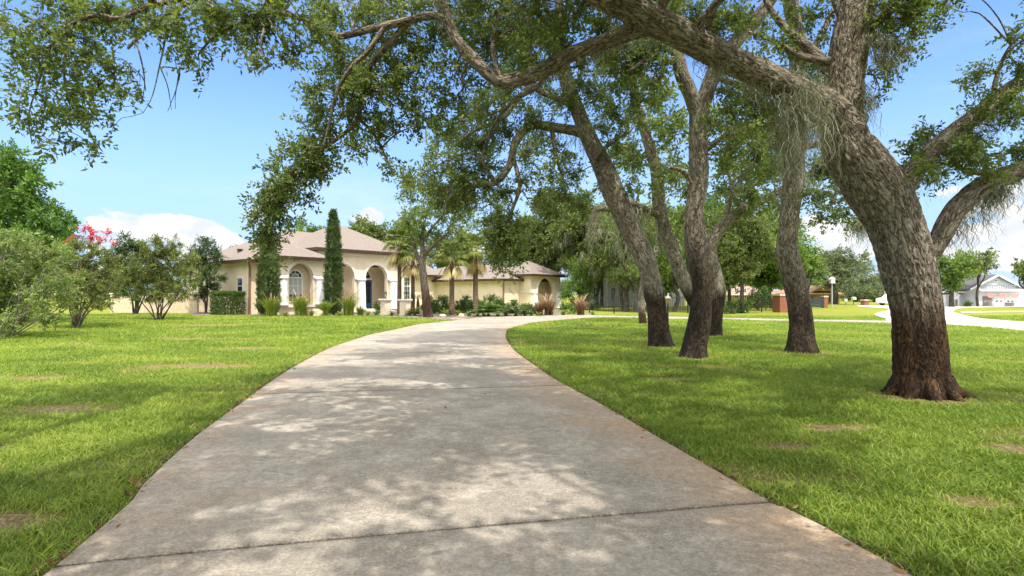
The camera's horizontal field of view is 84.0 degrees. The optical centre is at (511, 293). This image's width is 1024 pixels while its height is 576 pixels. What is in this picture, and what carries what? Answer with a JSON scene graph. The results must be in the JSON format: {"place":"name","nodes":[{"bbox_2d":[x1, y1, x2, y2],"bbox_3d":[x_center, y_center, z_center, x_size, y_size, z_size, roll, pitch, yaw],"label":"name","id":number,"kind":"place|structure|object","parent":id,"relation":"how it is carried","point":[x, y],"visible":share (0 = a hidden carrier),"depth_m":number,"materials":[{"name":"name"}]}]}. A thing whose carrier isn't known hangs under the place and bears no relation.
{"place":"outdoors","nodes":[
{"label":"outdoors","id":0,"kind":"place"},
{"bbox_2d":[356,306,365,315],"bbox_3d":[-9.040,1.017,33.659,1.195,0.669,1.142,0,0,0],"label":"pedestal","id":1,"kind":"object","parent":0,"point":[359,310],"visible":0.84,"depth_m":33.52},
{"bbox_2d":[192,310,590,319],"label":"planting bed ground","id":2,"kind":"structure","parent":0,"point":[466,316],"depth_m":34.27,"materials":[{"name":"soil"}]},
{"bbox_2d":[183,234,228,313],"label":"garden tree","id":3,"kind":"object","parent":2,"relation":"on","point":[215,255],"visible":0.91,"depth_m":36.64,"materials":[{"name":"green plant"}]},
{"bbox_2d":[208,290,246,314],"bbox_3d":[-17.570,0.625,35.199,1.798,1.663,1.723,0,0,38],"label":"clipped hedge","id":4,"kind":"object","parent":2,"relation":"on","point":[216,303],"visible":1,"depth_m":34.88,"materials":[{"name":"plant"}]},
{"bbox_2d":[257,292,285,315],"bbox_3d":[-13.935,0.540,32.904,2.410,1.619,2.242,0,0,30],"label":"grass clump","id":5,"kind":"object","parent":2,"relation":"on","point":[271,306],"visible":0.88,"depth_m":32.70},
{"bbox_2d":[321,208,344,314],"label":"italian cypress","id":6,"kind":"object","parent":2,"relation":"on","point":[333,262],"visible":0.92,"depth_m":34.95,"materials":[{"name":"plant"}]},
{"bbox_2d":[331,287,360,315],"bbox_3d":[-9.685,0.505,33.475,2.185,1.686,2.248,0,0,0],"label":"grass clump","id":7,"kind":"object","parent":2,"relation":"on","point":[348,307],"visible":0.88,"depth_m":33.21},
{"bbox_2d":[371,301,393,313],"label":"flowering shrub","id":8,"kind":"object","parent":2,"relation":"on","point":[375,306],"visible":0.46,"depth_m":37.03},
{"bbox_2d":[378,299,392,314],"bbox_3d":[-7.998,0.860,36.000,0.660,1.000,0.660,0,0,40],"label":"pedestal","id":9,"kind":"object","parent":2,"relation":"on","point":[385,306],"visible":0.94,"depth_m":35.83,"materials":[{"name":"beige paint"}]},
{"bbox_2d":[380,227,413,313],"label":"cabbage palm","id":10,"kind":"object","parent":2,"relation":"on","point":[399,235],"visible":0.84,"depth_m":36.66,"materials":[{"name":"green plant"}]},
{"bbox_2d":[397,299,412,315],"bbox_3d":[-6.500,0.861,34.600,0.660,1.000,0.660,0,0,40],"label":"pedestal","id":11,"kind":"object","parent":2,"relation":"on","point":[405,305],"visible":0.96,"depth_m":34.42,"materials":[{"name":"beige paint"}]},
{"bbox_2d":[402,306,422,315],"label":"sago palm","id":12,"kind":"object","parent":2,"relation":"on","point":[413,312],"visible":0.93,"depth_m":34.28,"materials":[{"name":"green plant"}]},
{"bbox_2d":[394,237,435,311],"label":"cabbage palm","id":13,"kind":"object","parent":2,"relation":"on","point":[412,269],"visible":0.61,"depth_m":36.37,"materials":[{"name":"green plant"}]},
{"bbox_2d":[407,294,430,313],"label":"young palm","id":14,"kind":"object","parent":2,"relation":"on","point":[417,304],"visible":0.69,"depth_m":36.34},
{"bbox_2d":[420,293,438,312],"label":"flowering shrub","id":15,"kind":"object","parent":2,"relation":"on","point":[431,298],"visible":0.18,"depth_m":37.76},
{"bbox_2d":[393,194,480,316],"bbox_3d":[-4.092,-2.265,31.917,5.244,7.675,2.948,0,0,0],"label":"live oak","id":16,"kind":"object","parent":2,"relation":"on","point":[405,217],"visible":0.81,"depth_m":31.80,"materials":[{"name":"green plant"}]},
{"bbox_2d":[431,294,448,313],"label":"flowering shrub","id":17,"kind":"object","parent":2,"relation":"on","point":[443,300],"visible":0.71,"depth_m":37.37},
{"bbox_2d":[440,308,448,314],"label":"agave","id":18,"kind":"object","parent":2,"relation":"on","point":[445,312],"visible":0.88,"depth_m":34.53,"materials":[{"name":"green plant"}]},
{"bbox_2d":[432,240,473,314],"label":"cabbage palm","id":19,"kind":"object","parent":2,"relation":"on","point":[452,272],"visible":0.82,"depth_m":35.46,"materials":[{"name":"green plant"}]},
{"bbox_2d":[455,294,472,312],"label":"flowering shrub","id":20,"kind":"object","parent":2,"relation":"on","point":[463,304],"visible":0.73,"depth_m":38.10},
{"bbox_2d":[454,233,491,313],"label":"cabbage palm","id":21,"kind":"object","parent":2,"relation":"on","point":[475,263],"visible":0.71,"depth_m":37.07,"materials":[{"name":"green plant"}]},
{"bbox_2d":[470,298,484,312],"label":"flowering shrub","id":22,"kind":"object","parent":2,"relation":"on","point":[478,305],"visible":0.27,"depth_m":38.29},
{"bbox_2d":[470,299,506,315],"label":"sago palm","id":23,"kind":"object","parent":2,"relation":"on","point":[489,309],"visible":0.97,"depth_m":33.14,"materials":[{"name":"green plant"}]},
{"bbox_2d":[481,293,504,312],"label":"flowering shrub","id":24,"kind":"object","parent":2,"relation":"on","point":[490,298],"visible":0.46,"depth_m":39.42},
{"bbox_2d":[501,299,523,312],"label":"flowering shrub","id":25,"kind":"object","parent":2,"relation":"on","point":[514,303],"visible":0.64,"depth_m":38.44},
{"bbox_2d":[502,305,527,315],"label":"flowering shrub","id":26,"kind":"object","parent":2,"relation":"on","point":[515,311],"visible":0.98,"depth_m":33.40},
{"bbox_2d":[517,302,536,313],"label":"flowering shrub","id":27,"kind":"object","parent":2,"relation":"on","point":[527,307],"visible":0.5,"depth_m":36.30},
{"bbox_2d":[529,299,546,315],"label":"grass clump","id":28,"kind":"object","parent":2,"relation":"on","point":[538,309],"visible":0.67,"depth_m":33.84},
{"bbox_2d":[535,292,561,314],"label":"grass clump","id":29,"kind":"object","parent":2,"relation":"on","point":[549,308],"visible":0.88,"depth_m":33.73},
{"bbox_2d":[558,301,576,313],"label":"garden shrub","id":30,"kind":"object","parent":2,"relation":"on","point":[564,307],"visible":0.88,"depth_m":36.53,"materials":[{"name":"green plant"}]},
{"bbox_2d":[570,294,591,314],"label":"grass clump","id":31,"kind":"object","parent":2,"relation":"on","point":[581,306],"visible":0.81,"depth_m":34.03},
{"bbox_2d":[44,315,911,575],"bbox_3d":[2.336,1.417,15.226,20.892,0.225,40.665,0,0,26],"label":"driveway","id":32,"kind":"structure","parent":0,"point":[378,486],"depth_m":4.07,"materials":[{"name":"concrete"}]},
{"bbox_2d":[20,337,921,575],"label":"fallen leaves","id":33,"kind":"object","parent":32,"relation":"on","point":[135,479],"visible":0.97,"depth_m":3.91,"materials":[{"name":"brown plant"}]},
{"bbox_2d":[0,293,1023,575],"bbox_3d":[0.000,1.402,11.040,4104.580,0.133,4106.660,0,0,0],"label":"lawn","id":34,"kind":"structure","parent":0,"point":[842,307],"depth_m":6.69,"materials":[{"name":"plant"}]},
{"bbox_2d":[0,137,81,303],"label":"broadleaf tree","id":35,"kind":"object","parent":34,"relation":"on","point":[18,195],"visible":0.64,"depth_m":25.84,"materials":[{"name":"green plant"}]},
{"bbox_2d":[0,223,88,338],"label":"feathery shrub","id":36,"kind":"object","parent":34,"relation":"on","point":[18,277],"visible":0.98,"depth_m":18.39,"materials":[{"name":"green plant"}]},
{"bbox_2d":[44,221,130,327],"bbox_3d":[-17.440,-0.738,23.478,2.991,4.499,2.974,0,0,0],"label":"crape myrtle","id":37,"kind":"object","parent":34,"relation":"on","point":[96,277],"visible":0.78,"depth_m":23.43,"materials":[{"name":"green plant"}]},
{"bbox_2d":[66,256,127,300],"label":"background oak","id":38,"kind":"object","parent":34,"relation":"on","point":[100,265],"visible":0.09,"depth_m":78.78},
{"bbox_2d":[99,230,161,313],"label":"garden tree","id":39,"kind":"object","parent":34,"relation":"on","point":[126,249],"visible":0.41,"depth_m":35.60,"materials":[{"name":"green plant"}]},
{"bbox_2d":[109,293,198,312],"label":"garden wall","id":40,"kind":"structure","parent":34,"relation":"on","point":[124,305],"depth_m":38.95,"materials":[{"name":"paint"}]},
{"bbox_2d":[119,233,202,319],"bbox_3d":[-17.852,-0.810,28.881,5.206,4.509,2.453,0,0,17],"label":"crape myrtle","id":41,"kind":"object","parent":34,"relation":"on","point":[167,255],"visible":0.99,"depth_m":28.76,"materials":[{"name":"green plant"}]},
{"bbox_2d":[151,259,185,292],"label":"background oak","id":42,"kind":"object","parent":34,"relation":"on","point":[178,281],"visible":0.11,"depth_m":84.26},
{"bbox_2d":[0,0,345,170],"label":"live oak","id":43,"kind":"object","parent":34,"relation":"on","point":[218,19],"visible":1,"depth_m":6.23,"materials":[{"name":"green plant"}]},
{"bbox_2d":[253,247,282,314],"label":"italian cypress","id":44,"kind":"object","parent":34,"relation":"on","point":[269,287],"visible":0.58,"depth_m":33.26,"materials":[{"name":"plant"}]},
{"bbox_2d":[281,285,319,316],"bbox_3d":[-12.130,0.422,32.929,2.383,1.855,2.404,0,0,-22],"label":"grass clump","id":45,"kind":"object","parent":34,"relation":"on","point":[300,303],"visible":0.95,"depth_m":32.81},
{"bbox_2d":[292,216,325,232],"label":"background oak","id":46,"kind":"object","parent":34,"relation":"on","point":[309,228],"visible":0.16,"depth_m":65.73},
{"bbox_2d":[312,309,322,316],"bbox_3d":[-11.382,1.215,33.207,0.742,0.631,0.726,0,0,0],"label":"boulder","id":47,"kind":"object","parent":34,"relation":"on","point":[318,312],"visible":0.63,"depth_m":32.92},
{"bbox_2d":[311,301,336,315],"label":"grass clump","id":48,"kind":"object","parent":34,"relation":"on","point":[325,307],"visible":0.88,"depth_m":33.23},
{"bbox_2d":[345,214,395,243],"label":"background oak","id":49,"kind":"object","parent":34,"relation":"on","point":[364,226],"visible":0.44,"depth_m":62.05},
{"bbox_2d":[175,225,566,314],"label":"house","id":50,"kind":"structure","parent":34,"relation":"on","point":[369,278],"depth_m":41.90,"materials":[{"name":"beige paint"}]},
{"bbox_2d":[237,277,242,291],"bbox_3d":[-17.612,-0.470,36.847,0.800,1.120,0.039,0,0,40],"label":"window","id":51,"kind":"structure","parent":50,"relation":"in","point":[239,279],"depth_m":36.81,"materials":[{"name":"glass"}]},
{"bbox_2d":[288,269,302,301],"bbox_3d":[-14.025,-0.470,36.821,0.050,2.120,1.040,0,0,40],"label":"window","id":52,"kind":"structure","parent":50,"relation":"in","point":[295,280],"depth_m":36.81,"materials":[{"name":"glass"}]},
{"bbox_2d":[366,280,371,308],"bbox_3d":[-11.188,0.090,43.958,0.070,2.200,0.840,0,0,40],"label":"door","id":53,"kind":"structure","parent":50,"relation":"in","point":[368,282],"depth_m":44.03,"materials":[{"name":"blue paint"}]},
{"bbox_2d":[404,277,409,298],"bbox_3d":[-8.658,-0.190,45.478,0.049,2.260,1.360,0,0,40],"label":"window","id":54,"kind":"structure","parent":50,"relation":"in","point":[406,282],"depth_m":45.78,"materials":[{"name":"glass"}]},
{"bbox_2d":[386,219,434,259],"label":"background oak","id":55,"kind":"object","parent":34,"relation":"on","point":[395,225],"visible":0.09,"depth_m":61.57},
{"bbox_2d":[427,227,483,268],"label":"background oak","id":56,"kind":"object","parent":34,"relation":"on","point":[435,249],"visible":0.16,"depth_m":64.54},
{"bbox_2d":[479,231,523,266],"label":"background oak","id":57,"kind":"object","parent":34,"relation":"on","point":[490,263],"visible":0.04,"depth_m":67.50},
{"bbox_2d":[512,209,553,264],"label":"background tree","id":58,"kind":"object","parent":34,"relation":"on","point":[523,257],"visible":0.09,"depth_m":61.99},
{"bbox_2d":[391,0,675,346],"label":"live oak","id":59,"kind":"object","parent":34,"relation":"on","point":[507,232],"visible":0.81,"depth_m":14.96,"materials":[{"name":"green plant"}]},
{"bbox_2d":[515,182,583,281],"bbox_3d":[4.864,-5.144,59.728,10.012,13.282,9.368,0,0,0],"label":"background oak","id":60,"kind":"object","parent":34,"relation":"on","point":[547,257],"visible":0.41,"depth_m":57.90,"materials":[{"name":"plant"}]},
{"bbox_2d":[560,279,574,298],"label":"background oak","id":61,"kind":"object","parent":34,"relation":"on","point":[561,289],"visible":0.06,"depth_m":134.15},
{"bbox_2d":[541,185,611,297],"bbox_3d":[6.841,-4.163,52.296,8.423,11.333,8.603,0,0,0],"label":"background oak","id":62,"kind":"object","parent":34,"relation":"on","point":[571,232],"visible":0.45,"depth_m":50.90,"materials":[{"name":"plant"}]},
{"bbox_2d":[558,278,601,309],"bbox_3d":[5.605,0.560,47.264,3.508,3.596,2.616,0,0,40],"label":"garden shrub","id":63,"kind":"object","parent":34,"relation":"on","point":[579,288],"visible":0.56,"depth_m":47.15,"materials":[{"name":"green plant"}]},
{"bbox_2d":[562,252,601,295],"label":"background oak","id":64,"kind":"object","parent":34,"relation":"on","point":[577,275],"visible":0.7,"depth_m":49.03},
{"bbox_2d":[570,253,611,305],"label":"background oak","id":65,"kind":"object","parent":34,"relation":"on","point":[599,282],"visible":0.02,"depth_m":54.90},
{"bbox_2d":[577,200,605,305],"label":"background tree","id":66,"kind":"object","parent":34,"relation":"on","point":[601,297],"depth_m":61.91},
{"bbox_2d":[574,203,647,310],"bbox_3d":[8.516,-2.880,46.001,7.036,8.944,6.208,0,0,42],"label":"background oak","id":67,"kind":"object","parent":34,"relation":"on","point":[599,259],"visible":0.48,"depth_m":45.59,"materials":[{"name":"plant"}]},
{"bbox_2d":[604,258,638,311],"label":"background oak","id":68,"kind":"object","parent":34,"relation":"on","point":[617,271],"visible":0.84,"depth_m":43.79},
{"bbox_2d":[237,0,1023,402],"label":"live oak","id":69,"kind":"object","parent":34,"relation":"on","point":[877,182],"visible":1,"depth_m":7.78,"materials":[{"name":"green plant"}]},
{"bbox_2d":[624,261,639,311],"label":"background oak","id":70,"kind":"object","parent":34,"relation":"on","point":[634,288],"visible":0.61,"depth_m":42.81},
{"bbox_2d":[584,275,684,305],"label":"white house","id":71,"kind":"structure","parent":34,"relation":"on","point":[608,292],"depth_m":63.69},
{"bbox_2d":[611,287,615,299],"bbox_3d":[11.338,0.050,63.716,0.558,1.400,0.048,0,0,4],"label":"window","id":72,"kind":"structure","parent":71,"relation":"in","point":[613,292],"depth_m":63.70,"materials":[{"name":"white paint"}]},
{"bbox_2d":[589,295,688,312],"bbox_3d":[8.575,0.738,38.500,6.769,1.280,0.100,0,0,0],"label":"iron fence","id":73,"kind":"object","parent":34,"relation":"on","point":[626,304],"visible":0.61,"depth_m":38.49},
{"bbox_2d":[603,198,684,323],"bbox_3d":[6.535,-1.464,26.452,4.540,6.012,3.498,0,0,17],"label":"live oak","id":74,"kind":"object","parent":34,"relation":"on","point":[653,240],"visible":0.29,"depth_m":26.22,"materials":[{"name":"green plant"}]},
{"bbox_2d":[610,195,679,292],"bbox_3d":[12.832,-4.205,56.688,11.079,11.517,8.349,0,0,-24],"label":"background tree","id":75,"kind":"object","parent":34,"relation":"on","point":[651,207],"depth_m":55.06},
{"bbox_2d":[634,258,688,297],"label":"background tree","id":76,"kind":"object","parent":34,"relation":"on","point":[667,288],"visible":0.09,"depth_m":49.02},
{"bbox_2d":[665,295,670,325],"bbox_3d":[6.437,0.773,23.500,0.240,1.370,0.240,0,0,23],"label":"lantern post","id":77,"kind":"object","parent":34,"relation":"on","point":[667,298],"visible":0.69,"depth_m":23.48,"materials":[{"name":"white metal"}]},
{"bbox_2d":[649,209,709,311],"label":"background oak","id":78,"kind":"object","parent":34,"relation":"on","point":[665,269],"visible":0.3,"depth_m":42.93,"materials":[{"name":"plant"}]},
{"bbox_2d":[585,0,776,358],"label":"live oak","id":79,"kind":"object","parent":34,"relation":"on","point":[696,177],"visible":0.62,"depth_m":12.71,"materials":[{"name":"green plant"}]},
{"bbox_2d":[583,69,804,335],"bbox_3d":[6.224,-3.281,19.619,7.784,9.790,4.144,0,0,0],"label":"live oak","id":80,"kind":"object","parent":34,"relation":"on","point":[733,191],"visible":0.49,"depth_m":19.28,"materials":[{"name":"green plant"}]},
{"bbox_2d":[669,193,725,244],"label":"background tree","id":81,"kind":"object","parent":34,"relation":"on","point":[711,207],"visible":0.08,"depth_m":52.34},
{"bbox_2d":[683,256,754,293],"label":"background oak","id":82,"kind":"object","parent":34,"relation":"on","point":[730,281],"visible":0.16,"depth_m":46.69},
{"bbox_2d":[723,298,745,313],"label":"garden shrub","id":83,"kind":"object","parent":34,"relation":"on","point":[732,307],"visible":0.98,"depth_m":40.16,"materials":[{"name":"green plant"}]},
{"bbox_2d":[712,200,762,300],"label":"background tree","id":84,"kind":"object","parent":34,"relation":"on","point":[729,294],"depth_m":57.68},
{"bbox_2d":[705,197,778,312],"bbox_3d":[16.569,-2.606,41.251,6.475,8.416,5.047,0,0,0],"label":"background oak","id":85,"kind":"object","parent":34,"relation":"on","point":[741,244],"visible":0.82,"depth_m":40.02,"materials":[{"name":"plant"}]},
{"bbox_2d":[736,297,754,312],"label":"garden shrub","id":86,"kind":"object","parent":34,"relation":"on","point":[749,302],"visible":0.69,"depth_m":40.82,"materials":[{"name":"green plant"}]},
{"bbox_2d":[747,297,769,311],"bbox_3d":[19.083,0.881,43.500,2.253,1.180,0.100,0,0,0],"label":"iron fence","id":87,"kind":"object","parent":34,"relation":"on","point":[759,304],"visible":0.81,"depth_m":43.49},
{"bbox_2d":[747,285,772,310],"bbox_3d":[20.844,0.420,47.998,3.180,2.217,3.038,0,0,0],"label":"round shrub","id":88,"kind":"object","parent":34,"relation":"on","point":[763,296],"visible":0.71,"depth_m":47.28,"materials":[{"name":"green plant"}]},
{"bbox_2d":[746,217,813,307],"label":"background oak","id":89,"kind":"object","parent":34,"relation":"on","point":[770,276],"visible":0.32,"depth_m":55.24,"materials":[{"name":"plant"}]},
{"bbox_2d":[772,294,787,312],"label":"brick pillar","id":90,"kind":"structure","parent":34,"relation":"on","point":[779,303],"depth_m":42.60,"materials":[{"name":"brick"}]},
{"bbox_2d":[754,207,819,304],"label":"background tree","id":91,"kind":"object","parent":34,"relation":"on","point":[805,239],"visible":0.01,"depth_m":59.46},
{"bbox_2d":[783,244,824,288],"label":"background tree","id":92,"kind":"object","parent":34,"relation":"on","point":[815,249],"visible":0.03,"depth_m":64.62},
{"bbox_2d":[708,0,900,353],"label":"live oak","id":93,"kind":"object","parent":34,"relation":"on","point":[801,338],"visible":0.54,"depth_m":13.77,"materials":[{"name":"green plant"}]},
{"bbox_2d":[803,252,831,289],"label":"background oak","id":94,"kind":"object","parent":34,"relation":"on","point":[814,263],"visible":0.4,"depth_m":59.20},
{"bbox_2d":[810,298,824,306],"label":"gate","id":95,"kind":"structure","parent":34,"relation":"on","point":[817,302],"depth_m":55.48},
{"bbox_2d":[820,296,828,307],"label":"brick pillar","id":96,"kind":"structure","parent":34,"relation":"on","point":[825,301],"depth_m":55.80,"materials":[{"name":"brick"}]},
{"bbox_2d":[829,277,834,306],"bbox_3d":[32.621,-0.085,58.000,0.540,3.170,0.500,0,0,0],"label":"pole","id":97,"kind":"object","parent":34,"relation":"on","point":[831,280],"visible":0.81,"depth_m":57.96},
{"bbox_2d":[810,243,876,303],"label":"background oak","id":98,"kind":"object","parent":34,"relation":"on","point":[843,271],"visible":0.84,"depth_m":72.98,"materials":[{"name":"plant"}]},
{"bbox_2d":[839,282,880,301],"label":"background oak","id":99,"kind":"object","parent":34,"relation":"on","point":[848,296],"visible":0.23,"depth_m":95.39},
{"bbox_2d":[860,299,869,304],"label":"brick pillar","id":100,"kind":"structure","parent":34,"relation":"on","point":[864,301],"depth_m":67.78,"materials":[{"name":"brick"}]},
{"bbox_2d":[850,275,885,301],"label":"background oak","id":101,"kind":"object","parent":34,"relation":"on","point":[869,292],"visible":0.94,"depth_m":91.77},
{"bbox_2d":[869,270,882,299],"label":"background oak","id":102,"kind":"object","parent":34,"relation":"on","point":[879,278],"visible":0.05,"depth_m":97.81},
{"bbox_2d":[884,274,1023,305],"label":"white house","id":103,"kind":"structure","parent":34,"relation":"on","point":[997,290],"depth_m":63.08,"materials":[{"name":"paint"}]},
{"bbox_2d":[983,296,991,305],"bbox_3d":[52.567,0.902,62.921,1.028,1.096,0.068,0,0,-2],"label":"garage door","id":104,"kind":"structure","parent":103,"relation":"in","point":[987,301],"depth_m":62.89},
{"bbox_2d":[993,296,1003,305],"bbox_3d":[53.862,0.902,62.961,1.276,1.096,0.083,0,0,-2],"label":"garage door","id":105,"kind":"structure","parent":103,"relation":"in","point":[997,301],"depth_m":62.93,"materials":[{"name":"white paint"}]},
{"bbox_2d":[1005,296,1014,301],"bbox_3d":[55.137,0.902,63.006,1.134,1.096,0.083,0,0,-2],"label":"garage door","id":106,"kind":"structure","parent":103,"relation":"in","point":[1008,298],"depth_m":62.98,"materials":[{"name":"white paint"}]},
{"bbox_2d":[937,248,987,306],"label":"background oak","id":107,"kind":"object","parent":34,"relation":"on","point":[952,277],"visible":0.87,"depth_m":59.21,"materials":[{"name":"plant"}]},
{"bbox_2d":[963,300,972,305],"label":"garden shrub","id":108,"kind":"object","parent":34,"relation":"on","point":[965,303],"visible":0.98,"depth_m":61.40,"materials":[{"name":"green plant"}]},
{"bbox_2d":[949,247,1000,305],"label":"background oak","id":109,"kind":"object","parent":34,"relation":"on","point":[987,258],"visible":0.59,"depth_m":61.60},
{"bbox_2d":[1009,257,1023,288],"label":"background oak","id":110,"kind":"object","parent":34,"relation":"on","point":[1018,270],"visible":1,"depth_m":58.12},
{"bbox_2d":[0,0,1023,293],"label":"sky","id":111,"kind":"structure","parent":0,"point":[183,170],"materials":[{"name":"blue"}]},
{"bbox_2d":[725,285,774,304],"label":"tan house","id":112,"kind":"structure","parent":0,"point":[734,296],"depth_m":71.88,"materials":[{"name":"yellow paint"}]},
{"bbox_2d":[771,285,843,303],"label":"tan house","id":113,"kind":"structure","parent":0,"point":[817,292],"depth_m":77.95,"materials":[{"name":"paint"}]},
{"bbox_2d":[858,305,1023,329],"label":"road","id":114,"kind":"structure","parent":0,"point":[952,317],"depth_m":30.83,"materials":[{"name":"concrete"}]},
{"bbox_2d":[876,294,887,304],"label":"parked car","id":115,"kind":"object","parent":114,"relation":"on","point":[882,300],"visible":0.15,"depth_m":67.02,"materials":[{"name":"white paint"}]},
{"bbox_2d":[961,311,1023,312],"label":"path","id":116,"kind":"structure","parent":0,"point":[990,311],"depth_m":44.39,"materials":[{"name":"concrete"}]}
]}

